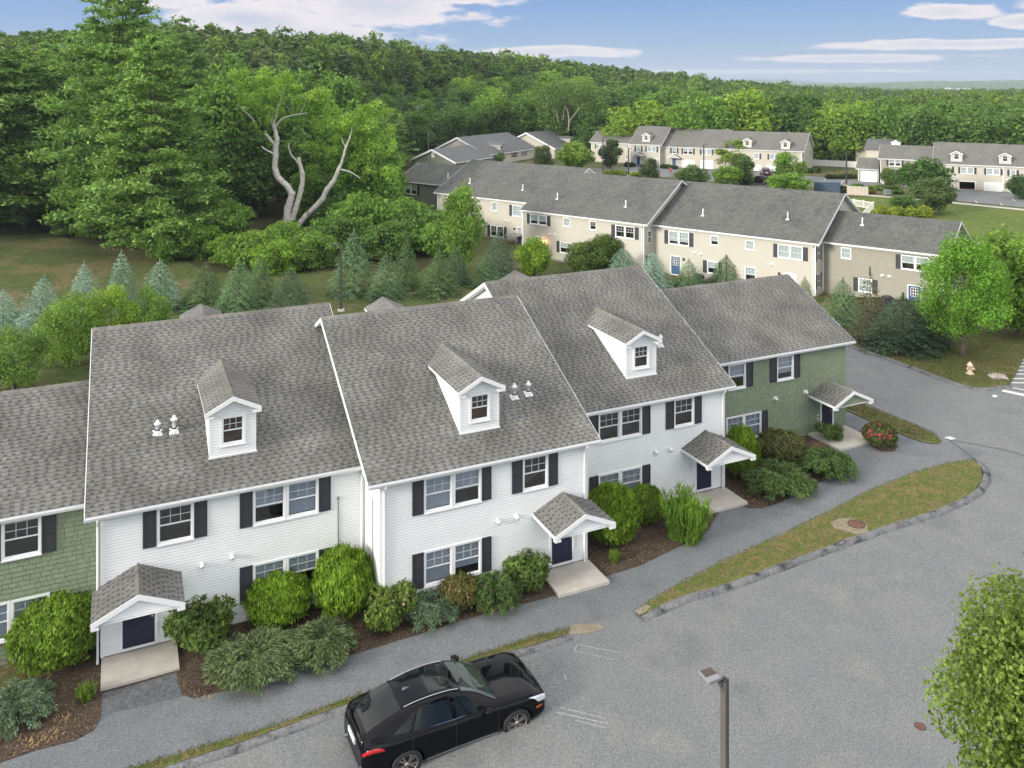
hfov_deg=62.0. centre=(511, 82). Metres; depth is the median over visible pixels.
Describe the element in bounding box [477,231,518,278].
spruce tree
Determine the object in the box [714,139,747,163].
maple tree
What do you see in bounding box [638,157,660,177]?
pear tree
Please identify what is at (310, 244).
bush
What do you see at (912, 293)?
door
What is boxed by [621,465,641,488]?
window
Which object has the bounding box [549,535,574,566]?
door
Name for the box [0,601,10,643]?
window
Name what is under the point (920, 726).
manhole cover
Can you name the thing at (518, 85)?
deciduous tree
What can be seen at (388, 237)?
bush
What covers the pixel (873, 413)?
grass
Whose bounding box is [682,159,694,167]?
garage door
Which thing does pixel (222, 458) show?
townhouse
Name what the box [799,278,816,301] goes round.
spruce tree
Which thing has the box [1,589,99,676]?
yew shrub
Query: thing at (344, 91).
deciduous tree
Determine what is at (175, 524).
window
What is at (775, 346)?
townhouse
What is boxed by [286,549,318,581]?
window
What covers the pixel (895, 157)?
townhouse
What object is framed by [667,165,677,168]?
hedge
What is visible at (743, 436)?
yew shrub
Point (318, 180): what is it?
deciduous tree
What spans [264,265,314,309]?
spruce tree
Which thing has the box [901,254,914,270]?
window
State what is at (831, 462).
juniper shrub
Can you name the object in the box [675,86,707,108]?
deciduous tree
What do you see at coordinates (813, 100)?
deciduous tree
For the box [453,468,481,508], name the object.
window
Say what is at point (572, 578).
doorstep slab
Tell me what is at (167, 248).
bush
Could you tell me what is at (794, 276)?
door
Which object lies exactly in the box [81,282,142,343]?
evergreen bush
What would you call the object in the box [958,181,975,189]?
garage door
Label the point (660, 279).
blue spruce
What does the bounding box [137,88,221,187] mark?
deciduous tree
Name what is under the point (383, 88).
deciduous tree
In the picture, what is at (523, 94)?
deciduous tree
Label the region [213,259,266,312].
spruce tree
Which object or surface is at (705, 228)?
townhouse
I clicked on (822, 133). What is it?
deciduous tree
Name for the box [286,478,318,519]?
window
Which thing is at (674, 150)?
window
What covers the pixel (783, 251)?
window
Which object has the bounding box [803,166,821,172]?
hedge
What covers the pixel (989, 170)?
window
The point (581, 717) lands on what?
worn painted line
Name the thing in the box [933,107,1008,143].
deciduous tree
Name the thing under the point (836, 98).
deciduous tree
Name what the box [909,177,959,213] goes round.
pear tree
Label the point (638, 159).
door
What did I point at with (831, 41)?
sky
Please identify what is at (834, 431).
rhododendron
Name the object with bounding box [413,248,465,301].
spruce tree
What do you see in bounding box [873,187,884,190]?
hedge
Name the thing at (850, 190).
screen panel
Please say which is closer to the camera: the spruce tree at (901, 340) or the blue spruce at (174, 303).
the spruce tree at (901, 340)
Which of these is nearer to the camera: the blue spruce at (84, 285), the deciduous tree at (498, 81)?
the blue spruce at (84, 285)
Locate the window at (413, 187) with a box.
[411,184,416,194]
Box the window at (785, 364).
[777,355,793,381]
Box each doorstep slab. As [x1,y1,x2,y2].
[100,640,178,692]
[545,559,609,597]
[692,487,747,513]
[808,425,873,450]
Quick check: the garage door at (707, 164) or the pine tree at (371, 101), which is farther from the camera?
the pine tree at (371, 101)
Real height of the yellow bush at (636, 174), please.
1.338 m
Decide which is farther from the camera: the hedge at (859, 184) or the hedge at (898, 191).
the hedge at (859, 184)
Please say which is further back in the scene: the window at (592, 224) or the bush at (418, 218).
the bush at (418, 218)
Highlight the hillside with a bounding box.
[91,112,554,183]
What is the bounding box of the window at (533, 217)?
[530,214,537,224]
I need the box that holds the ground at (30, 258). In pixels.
[0,88,1023,716]
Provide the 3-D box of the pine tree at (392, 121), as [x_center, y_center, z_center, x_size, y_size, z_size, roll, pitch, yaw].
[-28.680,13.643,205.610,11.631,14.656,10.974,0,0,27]
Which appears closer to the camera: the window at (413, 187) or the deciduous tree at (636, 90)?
the window at (413, 187)
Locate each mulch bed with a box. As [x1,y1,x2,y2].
[0,436,850,762]
[846,425,897,451]
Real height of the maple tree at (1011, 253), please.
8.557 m
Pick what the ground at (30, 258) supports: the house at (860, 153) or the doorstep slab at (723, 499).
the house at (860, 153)
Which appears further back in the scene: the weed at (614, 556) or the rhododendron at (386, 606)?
the weed at (614, 556)
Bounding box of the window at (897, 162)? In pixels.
[895,160,900,166]
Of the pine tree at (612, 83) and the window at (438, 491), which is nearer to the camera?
the window at (438, 491)
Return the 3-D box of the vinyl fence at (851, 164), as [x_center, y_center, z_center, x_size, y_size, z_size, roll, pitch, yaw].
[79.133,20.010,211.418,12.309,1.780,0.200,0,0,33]
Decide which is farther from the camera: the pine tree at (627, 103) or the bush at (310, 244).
the pine tree at (627, 103)
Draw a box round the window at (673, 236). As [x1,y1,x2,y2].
[668,230,678,245]
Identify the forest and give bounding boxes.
[0,15,1023,109]
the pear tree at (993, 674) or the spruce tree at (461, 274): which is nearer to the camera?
the pear tree at (993, 674)
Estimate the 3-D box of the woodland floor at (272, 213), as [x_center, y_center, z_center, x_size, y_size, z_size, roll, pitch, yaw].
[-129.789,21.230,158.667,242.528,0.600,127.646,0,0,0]
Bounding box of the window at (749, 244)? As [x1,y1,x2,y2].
[745,240,754,250]
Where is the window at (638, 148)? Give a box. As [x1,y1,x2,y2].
[636,146,640,151]
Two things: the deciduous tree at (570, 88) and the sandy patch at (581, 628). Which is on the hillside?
the deciduous tree at (570, 88)
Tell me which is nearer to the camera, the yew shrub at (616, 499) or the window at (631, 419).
the yew shrub at (616, 499)
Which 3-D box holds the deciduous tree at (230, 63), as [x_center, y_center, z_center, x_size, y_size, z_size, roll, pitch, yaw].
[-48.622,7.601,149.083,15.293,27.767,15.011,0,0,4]
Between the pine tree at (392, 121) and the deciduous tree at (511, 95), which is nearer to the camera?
the pine tree at (392, 121)
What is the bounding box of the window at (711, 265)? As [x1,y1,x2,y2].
[707,260,717,274]
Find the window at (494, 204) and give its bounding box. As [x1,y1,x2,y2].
[492,202,497,211]
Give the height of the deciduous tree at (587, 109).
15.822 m
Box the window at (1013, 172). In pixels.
[1010,170,1015,175]
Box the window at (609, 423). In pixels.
[599,411,620,443]
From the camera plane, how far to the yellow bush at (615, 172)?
191.72 m
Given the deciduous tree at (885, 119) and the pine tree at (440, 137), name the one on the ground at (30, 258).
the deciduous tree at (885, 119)
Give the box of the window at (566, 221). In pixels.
[563,217,570,226]
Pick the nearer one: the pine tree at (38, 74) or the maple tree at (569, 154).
the pine tree at (38, 74)
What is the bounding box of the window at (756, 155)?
[754,153,758,158]
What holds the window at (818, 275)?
in the townhouse at (705, 228)
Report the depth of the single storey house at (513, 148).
224.96 m
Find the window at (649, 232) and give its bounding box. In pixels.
[647,230,650,243]
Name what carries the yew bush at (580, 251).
on the ground at (30, 258)
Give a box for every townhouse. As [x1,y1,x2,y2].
[0,380,99,665]
[84,303,364,664]
[315,295,615,610]
[400,162,462,209]
[433,159,594,244]
[460,265,755,511]
[519,171,686,271]
[589,131,634,162]
[628,126,672,166]
[651,181,859,296]
[660,274,873,446]
[662,128,732,168]
[725,131,814,172]
[822,210,970,300]
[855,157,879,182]
[878,144,932,184]
[932,142,1002,191]
[998,144,1023,192]
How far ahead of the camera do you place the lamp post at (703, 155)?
197.86 m
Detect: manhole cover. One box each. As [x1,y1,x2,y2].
[848,519,865,528]
[914,722,925,730]
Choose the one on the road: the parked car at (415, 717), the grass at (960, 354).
the parked car at (415, 717)
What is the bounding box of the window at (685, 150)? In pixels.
[683,148,687,154]
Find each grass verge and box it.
[133,628,569,767]
[642,460,981,614]
[817,301,1023,387]
[846,404,941,442]
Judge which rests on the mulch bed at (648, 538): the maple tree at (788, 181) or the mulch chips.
the mulch chips
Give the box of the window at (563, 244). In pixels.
[559,241,570,253]
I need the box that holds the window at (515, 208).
[512,205,521,216]
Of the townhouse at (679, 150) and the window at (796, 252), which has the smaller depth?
the window at (796, 252)
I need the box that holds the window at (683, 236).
[679,231,688,246]
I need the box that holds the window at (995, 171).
[993,169,999,174]
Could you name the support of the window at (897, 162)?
in the townhouse at (895, 157)
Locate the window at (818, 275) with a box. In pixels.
[817,273,819,288]
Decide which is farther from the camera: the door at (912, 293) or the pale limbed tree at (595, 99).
the pale limbed tree at (595, 99)
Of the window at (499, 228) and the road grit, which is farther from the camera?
the window at (499, 228)
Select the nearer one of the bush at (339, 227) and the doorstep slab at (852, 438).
the doorstep slab at (852, 438)
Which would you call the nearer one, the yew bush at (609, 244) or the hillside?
the yew bush at (609, 244)
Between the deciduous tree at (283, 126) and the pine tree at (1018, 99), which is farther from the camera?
the pine tree at (1018, 99)
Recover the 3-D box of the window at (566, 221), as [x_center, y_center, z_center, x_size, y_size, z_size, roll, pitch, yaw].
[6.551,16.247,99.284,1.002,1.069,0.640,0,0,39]
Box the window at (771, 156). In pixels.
[769,154,774,159]
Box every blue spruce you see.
[0,289,30,334]
[13,274,60,335]
[62,260,108,322]
[100,249,141,319]
[135,258,186,314]
[606,246,639,268]
[642,251,672,288]
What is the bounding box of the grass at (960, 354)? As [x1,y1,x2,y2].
[838,319,1023,386]
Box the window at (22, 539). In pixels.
[1,516,41,562]
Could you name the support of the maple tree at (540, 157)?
on the ground at (30, 258)
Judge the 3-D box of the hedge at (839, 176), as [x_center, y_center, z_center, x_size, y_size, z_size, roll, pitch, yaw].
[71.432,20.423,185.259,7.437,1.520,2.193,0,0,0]
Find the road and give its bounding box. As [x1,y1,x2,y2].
[162,346,1023,767]
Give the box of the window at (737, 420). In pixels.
[726,414,743,433]
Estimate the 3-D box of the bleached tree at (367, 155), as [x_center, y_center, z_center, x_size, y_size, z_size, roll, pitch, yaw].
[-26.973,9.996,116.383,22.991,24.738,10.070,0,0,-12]
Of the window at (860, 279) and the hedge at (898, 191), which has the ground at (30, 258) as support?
the hedge at (898, 191)
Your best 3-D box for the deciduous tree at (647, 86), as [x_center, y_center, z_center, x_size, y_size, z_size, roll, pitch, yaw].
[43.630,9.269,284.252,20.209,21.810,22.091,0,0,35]
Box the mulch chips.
[0,435,896,754]
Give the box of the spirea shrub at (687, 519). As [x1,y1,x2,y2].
[656,480,715,546]
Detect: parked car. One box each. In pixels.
[344,652,544,767]
[752,175,770,184]
[759,167,771,175]
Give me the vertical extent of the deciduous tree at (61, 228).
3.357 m
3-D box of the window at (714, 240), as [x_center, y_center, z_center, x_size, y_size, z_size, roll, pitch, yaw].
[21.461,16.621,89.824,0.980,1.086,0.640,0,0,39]
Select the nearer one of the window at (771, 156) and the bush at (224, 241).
the bush at (224, 241)
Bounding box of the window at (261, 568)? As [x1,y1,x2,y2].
[253,557,285,597]
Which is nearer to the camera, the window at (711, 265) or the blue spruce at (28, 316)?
the blue spruce at (28, 316)
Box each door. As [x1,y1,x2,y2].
[120,613,157,651]
[517,227,521,242]
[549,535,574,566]
[636,157,640,165]
[670,255,680,274]
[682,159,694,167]
[695,461,712,491]
[700,160,712,168]
[752,165,760,170]
[766,165,775,170]
[783,272,796,281]
[820,403,833,424]
[861,171,876,181]
[907,284,921,300]
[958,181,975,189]
[984,182,1001,191]
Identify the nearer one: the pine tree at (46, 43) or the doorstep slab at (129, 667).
the doorstep slab at (129, 667)
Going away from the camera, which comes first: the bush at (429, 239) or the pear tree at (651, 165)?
the bush at (429, 239)
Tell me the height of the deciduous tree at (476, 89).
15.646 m
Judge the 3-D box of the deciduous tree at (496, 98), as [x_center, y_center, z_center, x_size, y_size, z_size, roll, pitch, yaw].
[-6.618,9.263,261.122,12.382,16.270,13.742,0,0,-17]
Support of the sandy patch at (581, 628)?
on the road
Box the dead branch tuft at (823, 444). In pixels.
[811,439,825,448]
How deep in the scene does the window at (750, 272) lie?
87.39 m
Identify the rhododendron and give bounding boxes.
[161,592,237,654]
[362,578,417,632]
[501,548,552,592]
[813,421,844,440]
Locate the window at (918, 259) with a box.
[915,256,929,271]
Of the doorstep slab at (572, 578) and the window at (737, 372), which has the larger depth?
the window at (737, 372)
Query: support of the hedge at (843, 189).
on the ground at (30, 258)
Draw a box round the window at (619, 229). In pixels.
[615,224,626,238]
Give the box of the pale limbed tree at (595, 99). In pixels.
[528,77,611,130]
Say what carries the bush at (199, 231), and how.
on the woodland floor at (272, 213)
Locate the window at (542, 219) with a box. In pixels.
[538,215,546,225]
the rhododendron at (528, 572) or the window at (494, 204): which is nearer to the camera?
the rhododendron at (528, 572)
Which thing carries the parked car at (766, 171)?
on the drive
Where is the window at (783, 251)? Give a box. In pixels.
[777,244,789,258]
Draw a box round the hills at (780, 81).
[723,79,828,84]
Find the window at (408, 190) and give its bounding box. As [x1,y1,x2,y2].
[405,184,410,194]
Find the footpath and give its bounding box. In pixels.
[846,193,1023,209]
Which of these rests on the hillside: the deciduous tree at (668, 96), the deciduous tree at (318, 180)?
the deciduous tree at (668, 96)
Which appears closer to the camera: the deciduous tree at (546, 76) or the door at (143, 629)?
the door at (143, 629)
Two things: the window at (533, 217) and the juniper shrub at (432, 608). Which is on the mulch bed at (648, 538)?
the juniper shrub at (432, 608)
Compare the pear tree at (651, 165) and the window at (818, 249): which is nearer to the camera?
the window at (818, 249)
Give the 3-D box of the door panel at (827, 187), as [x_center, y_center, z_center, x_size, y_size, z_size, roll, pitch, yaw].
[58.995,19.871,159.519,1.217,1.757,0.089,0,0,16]
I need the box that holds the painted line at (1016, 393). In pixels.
[1002,390,1023,395]
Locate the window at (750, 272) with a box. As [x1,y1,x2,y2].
[745,266,755,278]
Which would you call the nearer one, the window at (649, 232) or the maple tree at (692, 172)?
the window at (649, 232)
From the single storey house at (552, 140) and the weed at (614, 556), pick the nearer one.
the weed at (614, 556)
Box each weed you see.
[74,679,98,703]
[608,548,619,563]
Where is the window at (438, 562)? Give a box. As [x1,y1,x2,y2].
[424,545,452,588]
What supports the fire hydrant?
on the grass verge at (979, 364)
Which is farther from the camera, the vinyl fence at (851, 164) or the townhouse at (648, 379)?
the vinyl fence at (851, 164)
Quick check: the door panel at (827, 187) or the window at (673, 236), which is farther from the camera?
the door panel at (827, 187)
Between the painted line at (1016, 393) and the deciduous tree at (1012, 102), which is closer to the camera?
the painted line at (1016, 393)
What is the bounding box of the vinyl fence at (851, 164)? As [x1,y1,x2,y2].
[813,159,856,167]
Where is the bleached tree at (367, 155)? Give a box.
[226,65,400,226]
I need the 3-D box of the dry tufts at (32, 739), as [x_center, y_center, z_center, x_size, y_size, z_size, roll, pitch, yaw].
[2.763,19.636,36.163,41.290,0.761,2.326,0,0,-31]
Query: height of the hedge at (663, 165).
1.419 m
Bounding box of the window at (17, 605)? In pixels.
[11,592,49,627]
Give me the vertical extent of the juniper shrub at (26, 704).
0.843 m
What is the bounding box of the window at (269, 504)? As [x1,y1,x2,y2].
[253,485,286,526]
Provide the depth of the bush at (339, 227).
102.48 m
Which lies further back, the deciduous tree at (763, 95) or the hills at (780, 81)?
the hills at (780, 81)
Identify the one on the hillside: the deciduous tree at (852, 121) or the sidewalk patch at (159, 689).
the deciduous tree at (852, 121)
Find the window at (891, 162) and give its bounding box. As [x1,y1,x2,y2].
[889,160,894,165]
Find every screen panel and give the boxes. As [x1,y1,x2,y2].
[847,186,854,194]
[855,186,860,194]
[861,187,867,194]
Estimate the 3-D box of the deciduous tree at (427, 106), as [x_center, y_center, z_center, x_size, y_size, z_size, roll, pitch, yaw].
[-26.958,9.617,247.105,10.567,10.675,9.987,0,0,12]
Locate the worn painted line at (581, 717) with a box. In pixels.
[557,712,606,723]
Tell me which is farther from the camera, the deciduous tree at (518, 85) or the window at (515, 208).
the deciduous tree at (518, 85)
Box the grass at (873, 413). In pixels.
[125,403,980,767]
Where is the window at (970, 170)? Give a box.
[967,167,973,173]
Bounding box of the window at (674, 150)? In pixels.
[672,148,676,153]
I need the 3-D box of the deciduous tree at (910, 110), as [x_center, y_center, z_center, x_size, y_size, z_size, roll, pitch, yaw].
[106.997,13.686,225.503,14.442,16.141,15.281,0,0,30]
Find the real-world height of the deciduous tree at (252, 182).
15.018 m
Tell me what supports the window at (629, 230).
in the townhouse at (560, 210)
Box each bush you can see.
[0,323,54,389]
[32,289,104,367]
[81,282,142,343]
[120,283,174,323]
[143,216,202,262]
[176,220,227,259]
[204,231,256,264]
[216,229,283,269]
[247,238,300,275]
[261,219,307,241]
[284,229,340,270]
[301,196,357,226]
[301,214,363,256]
[325,187,399,226]
[336,217,374,256]
[355,220,419,260]
[371,196,433,223]
[390,206,449,245]
[409,218,450,256]
[563,238,608,271]
[588,233,623,268]
[601,169,627,174]
[629,172,642,176]
[860,420,899,447]
[871,204,936,217]
[888,195,917,206]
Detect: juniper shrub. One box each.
[0,677,57,741]
[200,623,304,698]
[281,612,360,675]
[403,588,460,634]
[464,569,522,619]
[740,458,818,503]
[793,444,860,482]
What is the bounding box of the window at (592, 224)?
[589,221,596,230]
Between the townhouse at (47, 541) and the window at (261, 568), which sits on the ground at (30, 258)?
the townhouse at (47, 541)
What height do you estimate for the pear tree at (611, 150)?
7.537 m
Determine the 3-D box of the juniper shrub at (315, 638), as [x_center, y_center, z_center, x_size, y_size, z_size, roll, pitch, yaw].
[-6.608,19.381,29.712,2.875,0.988,2.842,0,0,30]
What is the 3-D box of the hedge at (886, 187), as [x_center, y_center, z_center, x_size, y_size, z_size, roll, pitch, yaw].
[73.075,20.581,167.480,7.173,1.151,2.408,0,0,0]
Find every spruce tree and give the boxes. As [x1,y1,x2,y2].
[176,262,235,312]
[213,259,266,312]
[237,255,281,306]
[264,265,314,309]
[322,228,384,300]
[362,252,411,301]
[388,238,423,292]
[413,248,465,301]
[434,244,472,287]
[468,253,501,288]
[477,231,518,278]
[672,259,704,287]
[706,255,742,282]
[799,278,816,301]
[823,277,868,326]
[847,266,891,343]
[859,292,954,361]
[898,286,957,347]
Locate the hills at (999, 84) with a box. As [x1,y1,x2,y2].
[793,80,1023,88]
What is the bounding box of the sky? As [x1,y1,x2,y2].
[0,0,1023,82]
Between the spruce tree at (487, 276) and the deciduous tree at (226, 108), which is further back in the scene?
the deciduous tree at (226, 108)
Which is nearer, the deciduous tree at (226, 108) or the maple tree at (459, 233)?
the maple tree at (459, 233)
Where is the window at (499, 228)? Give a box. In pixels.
[497,226,503,237]
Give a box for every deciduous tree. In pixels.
[28,207,68,218]
[40,213,85,235]
[75,227,116,239]
[116,217,164,249]
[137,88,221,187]
[162,172,230,233]
[177,62,261,196]
[193,198,256,245]
[207,125,286,214]
[210,47,272,159]
[243,72,306,205]
[268,132,331,208]
[272,68,344,144]
[290,165,337,223]
[310,68,366,138]
[315,98,400,193]
[329,131,410,200]
[360,88,375,105]
[367,94,401,112]
[374,83,394,97]
[381,106,406,143]
[382,83,405,110]
[401,95,419,113]
[401,109,436,151]
[402,98,433,125]
[405,82,426,98]
[415,88,434,107]
[433,101,468,141]
[437,82,459,101]
[439,86,471,110]
[449,75,478,94]
[462,81,493,126]
[463,100,492,135]
[474,86,511,133]
[476,77,492,85]
[488,76,514,94]
[490,94,535,136]
[498,85,516,100]
[499,64,520,85]
[507,75,529,94]
[515,88,538,114]
[519,93,561,131]
[526,70,562,92]
[527,67,568,81]
[543,100,590,139]
[550,98,582,116]
[557,79,580,97]
[569,75,598,88]
[570,84,604,107]
[572,106,613,151]
[577,101,609,133]
[599,105,643,137]
[612,80,651,112]
[618,78,658,105]
[632,99,669,125]
[633,90,677,112]
[645,84,682,110]
[656,99,717,135]
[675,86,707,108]
[692,95,743,130]
[712,87,785,131]
[732,91,771,100]
[762,90,822,145]
[782,88,823,145]
[793,109,844,162]
[814,98,845,159]
[821,94,850,109]
[825,99,879,164]
[841,96,878,148]
[864,102,914,140]
[868,94,908,114]
[889,106,961,145]
[895,104,939,121]
[916,96,964,118]
[931,95,980,108]
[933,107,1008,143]
[954,105,993,139]
[965,100,994,113]
[984,100,1018,114]
[985,102,1015,136]
[988,106,1023,144]
[1014,98,1023,113]
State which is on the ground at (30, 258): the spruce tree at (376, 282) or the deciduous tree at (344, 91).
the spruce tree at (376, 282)
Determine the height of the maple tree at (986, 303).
9.228 m
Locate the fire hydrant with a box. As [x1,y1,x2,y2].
[966,361,974,374]
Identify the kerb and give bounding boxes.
[163,635,572,767]
[639,461,990,622]
[846,345,1012,390]
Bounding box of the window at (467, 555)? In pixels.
[453,538,481,579]
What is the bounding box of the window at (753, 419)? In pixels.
[744,411,761,437]
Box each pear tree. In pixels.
[598,138,622,167]
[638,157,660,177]
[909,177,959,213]
[920,543,1023,767]
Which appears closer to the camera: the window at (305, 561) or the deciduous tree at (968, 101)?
the window at (305, 561)
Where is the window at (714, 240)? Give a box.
[710,235,718,245]
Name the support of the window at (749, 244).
in the townhouse at (705, 228)
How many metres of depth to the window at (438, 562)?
32.39 m
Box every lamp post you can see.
[331,243,344,311]
[602,138,602,171]
[627,148,631,175]
[698,667,728,767]
[703,144,707,172]
[845,152,847,185]
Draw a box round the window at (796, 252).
[790,245,802,260]
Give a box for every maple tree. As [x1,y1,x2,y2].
[439,179,487,268]
[494,152,505,161]
[512,234,552,276]
[532,144,554,164]
[554,141,595,166]
[672,164,710,181]
[710,165,744,184]
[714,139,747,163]
[727,153,756,184]
[763,172,814,190]
[770,150,806,179]
[879,167,897,184]
[889,156,955,197]
[910,230,1016,355]
[966,223,1023,335]
[1003,174,1023,198]
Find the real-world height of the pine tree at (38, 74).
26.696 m
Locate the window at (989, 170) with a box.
[987,168,992,174]
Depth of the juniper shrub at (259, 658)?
28.60 m
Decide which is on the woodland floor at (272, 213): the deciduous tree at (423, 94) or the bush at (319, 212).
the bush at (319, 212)
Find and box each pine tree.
[0,40,63,223]
[0,47,107,227]
[15,31,86,171]
[16,0,224,237]
[26,22,136,209]
[65,33,238,254]
[164,32,227,154]
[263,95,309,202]
[361,97,376,112]
[385,109,419,162]
[396,92,407,116]
[426,112,450,147]
[430,85,444,109]
[432,91,448,129]
[524,72,541,91]
[599,88,622,124]
[601,77,620,96]
[619,90,641,111]
[680,91,701,115]
[683,82,709,100]
[765,87,778,97]
[989,104,1019,143]
[1005,94,1023,105]
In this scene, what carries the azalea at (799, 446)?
on the mulch bed at (648, 538)
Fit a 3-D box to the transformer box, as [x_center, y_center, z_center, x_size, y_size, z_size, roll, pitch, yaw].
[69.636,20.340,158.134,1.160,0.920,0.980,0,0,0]
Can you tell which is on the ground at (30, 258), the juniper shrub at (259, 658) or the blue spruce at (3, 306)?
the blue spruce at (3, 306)
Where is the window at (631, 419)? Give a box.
[621,407,642,439]
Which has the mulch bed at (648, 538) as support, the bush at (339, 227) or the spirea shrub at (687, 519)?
the spirea shrub at (687, 519)
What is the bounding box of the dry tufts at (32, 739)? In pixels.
[13,494,754,755]
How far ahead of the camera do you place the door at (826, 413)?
47.58 m
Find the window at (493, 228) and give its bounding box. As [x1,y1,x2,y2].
[490,225,496,236]
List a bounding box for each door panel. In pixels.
[815,184,821,191]
[824,184,830,191]
[832,184,838,192]
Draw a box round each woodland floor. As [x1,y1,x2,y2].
[0,194,437,271]
[836,297,949,351]
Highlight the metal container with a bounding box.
[814,181,840,192]
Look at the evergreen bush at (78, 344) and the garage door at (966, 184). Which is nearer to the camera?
the evergreen bush at (78, 344)
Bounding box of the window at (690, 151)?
[688,148,692,154]
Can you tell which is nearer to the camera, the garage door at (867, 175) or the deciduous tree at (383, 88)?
the garage door at (867, 175)
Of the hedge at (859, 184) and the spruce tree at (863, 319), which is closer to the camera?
the spruce tree at (863, 319)
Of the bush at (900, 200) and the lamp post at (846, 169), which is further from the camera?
the lamp post at (846, 169)
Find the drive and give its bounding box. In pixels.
[590,166,1023,206]
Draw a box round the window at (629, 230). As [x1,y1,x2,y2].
[625,226,634,239]
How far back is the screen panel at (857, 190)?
158.33 m
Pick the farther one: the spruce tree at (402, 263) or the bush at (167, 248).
the bush at (167, 248)
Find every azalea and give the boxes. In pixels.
[436,569,482,611]
[756,427,808,464]
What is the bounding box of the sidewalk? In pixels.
[0,410,986,767]
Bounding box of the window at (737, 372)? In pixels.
[729,363,746,390]
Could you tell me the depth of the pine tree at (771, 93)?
269.88 m
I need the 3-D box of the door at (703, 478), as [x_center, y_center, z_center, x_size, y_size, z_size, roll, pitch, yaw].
[9.185,18.420,40.788,1.050,2.120,0.149,0,0,-25]
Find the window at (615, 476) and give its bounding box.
[598,470,620,483]
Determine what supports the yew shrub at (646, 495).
on the mulch bed at (648, 538)
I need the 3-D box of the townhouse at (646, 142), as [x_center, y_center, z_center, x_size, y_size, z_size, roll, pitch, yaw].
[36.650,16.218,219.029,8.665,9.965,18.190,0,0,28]
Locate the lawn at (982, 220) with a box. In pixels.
[850,196,1023,245]
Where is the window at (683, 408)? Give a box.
[674,397,694,428]
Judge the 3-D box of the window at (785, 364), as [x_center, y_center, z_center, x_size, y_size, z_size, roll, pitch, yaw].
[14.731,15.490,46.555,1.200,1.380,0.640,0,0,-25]
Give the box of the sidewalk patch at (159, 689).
[101,672,182,718]
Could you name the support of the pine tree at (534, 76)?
on the hillside
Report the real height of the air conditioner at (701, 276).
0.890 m
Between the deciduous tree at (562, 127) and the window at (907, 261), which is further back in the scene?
the deciduous tree at (562, 127)
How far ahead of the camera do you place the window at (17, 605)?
29.60 m
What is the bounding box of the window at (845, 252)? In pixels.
[841,247,850,259]
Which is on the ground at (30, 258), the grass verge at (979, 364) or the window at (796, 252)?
the grass verge at (979, 364)
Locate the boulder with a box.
[988,373,1008,379]
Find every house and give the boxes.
[409,145,492,167]
[434,132,534,161]
[517,130,588,157]
[854,134,902,161]
[864,138,931,157]
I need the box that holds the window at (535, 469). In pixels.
[523,455,548,492]
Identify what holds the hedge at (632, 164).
on the ground at (30, 258)
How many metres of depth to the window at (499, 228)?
114.26 m
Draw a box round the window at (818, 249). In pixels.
[817,246,819,260]
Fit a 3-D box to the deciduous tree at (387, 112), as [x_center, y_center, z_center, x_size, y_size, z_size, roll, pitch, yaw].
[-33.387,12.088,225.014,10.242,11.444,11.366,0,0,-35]
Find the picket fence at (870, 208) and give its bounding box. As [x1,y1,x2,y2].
[851,199,873,212]
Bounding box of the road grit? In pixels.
[471,494,1019,759]
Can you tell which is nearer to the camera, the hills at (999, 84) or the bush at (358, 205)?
the bush at (358, 205)
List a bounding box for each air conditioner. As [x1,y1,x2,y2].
[696,273,704,282]
[881,295,893,305]
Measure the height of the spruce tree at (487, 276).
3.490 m
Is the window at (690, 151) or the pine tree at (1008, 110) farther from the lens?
the window at (690, 151)
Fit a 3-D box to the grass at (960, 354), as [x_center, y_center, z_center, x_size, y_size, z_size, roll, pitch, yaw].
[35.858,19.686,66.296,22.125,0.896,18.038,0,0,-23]
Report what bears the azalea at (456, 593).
on the mulch bed at (648, 538)
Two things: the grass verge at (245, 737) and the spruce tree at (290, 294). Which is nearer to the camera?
the grass verge at (245, 737)
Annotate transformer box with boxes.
[883,189,891,194]
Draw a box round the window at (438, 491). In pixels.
[424,474,452,514]
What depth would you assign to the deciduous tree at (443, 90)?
273.56 m
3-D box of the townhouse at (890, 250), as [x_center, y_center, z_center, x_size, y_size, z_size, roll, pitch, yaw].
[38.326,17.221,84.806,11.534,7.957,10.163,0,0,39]
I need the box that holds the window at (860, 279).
[858,277,871,292]
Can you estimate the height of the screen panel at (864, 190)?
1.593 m
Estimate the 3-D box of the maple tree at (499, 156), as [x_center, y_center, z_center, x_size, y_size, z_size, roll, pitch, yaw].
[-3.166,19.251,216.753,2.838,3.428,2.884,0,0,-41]
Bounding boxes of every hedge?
[624,162,635,166]
[659,164,669,168]
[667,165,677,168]
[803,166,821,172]
[824,173,857,178]
[840,184,846,192]
[851,183,863,186]
[866,184,902,188]
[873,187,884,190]
[891,189,903,193]
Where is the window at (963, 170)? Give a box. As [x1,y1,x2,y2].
[960,167,966,173]
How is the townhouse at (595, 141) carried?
on the ground at (30, 258)
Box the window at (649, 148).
[647,146,651,151]
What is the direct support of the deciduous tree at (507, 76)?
on the hillside
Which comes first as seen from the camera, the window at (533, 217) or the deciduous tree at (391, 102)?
the window at (533, 217)
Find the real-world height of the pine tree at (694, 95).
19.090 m
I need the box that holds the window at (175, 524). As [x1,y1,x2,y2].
[156,503,193,547]
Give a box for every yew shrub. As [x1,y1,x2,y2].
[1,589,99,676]
[239,566,312,628]
[309,540,375,621]
[588,480,642,546]
[632,482,664,524]
[725,422,761,477]
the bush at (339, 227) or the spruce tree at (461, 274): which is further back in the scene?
the bush at (339, 227)
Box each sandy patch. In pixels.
[568,624,603,633]
[635,605,650,614]
[830,518,867,533]
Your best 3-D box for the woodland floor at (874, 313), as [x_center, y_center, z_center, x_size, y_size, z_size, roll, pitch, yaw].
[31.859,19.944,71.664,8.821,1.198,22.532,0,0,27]

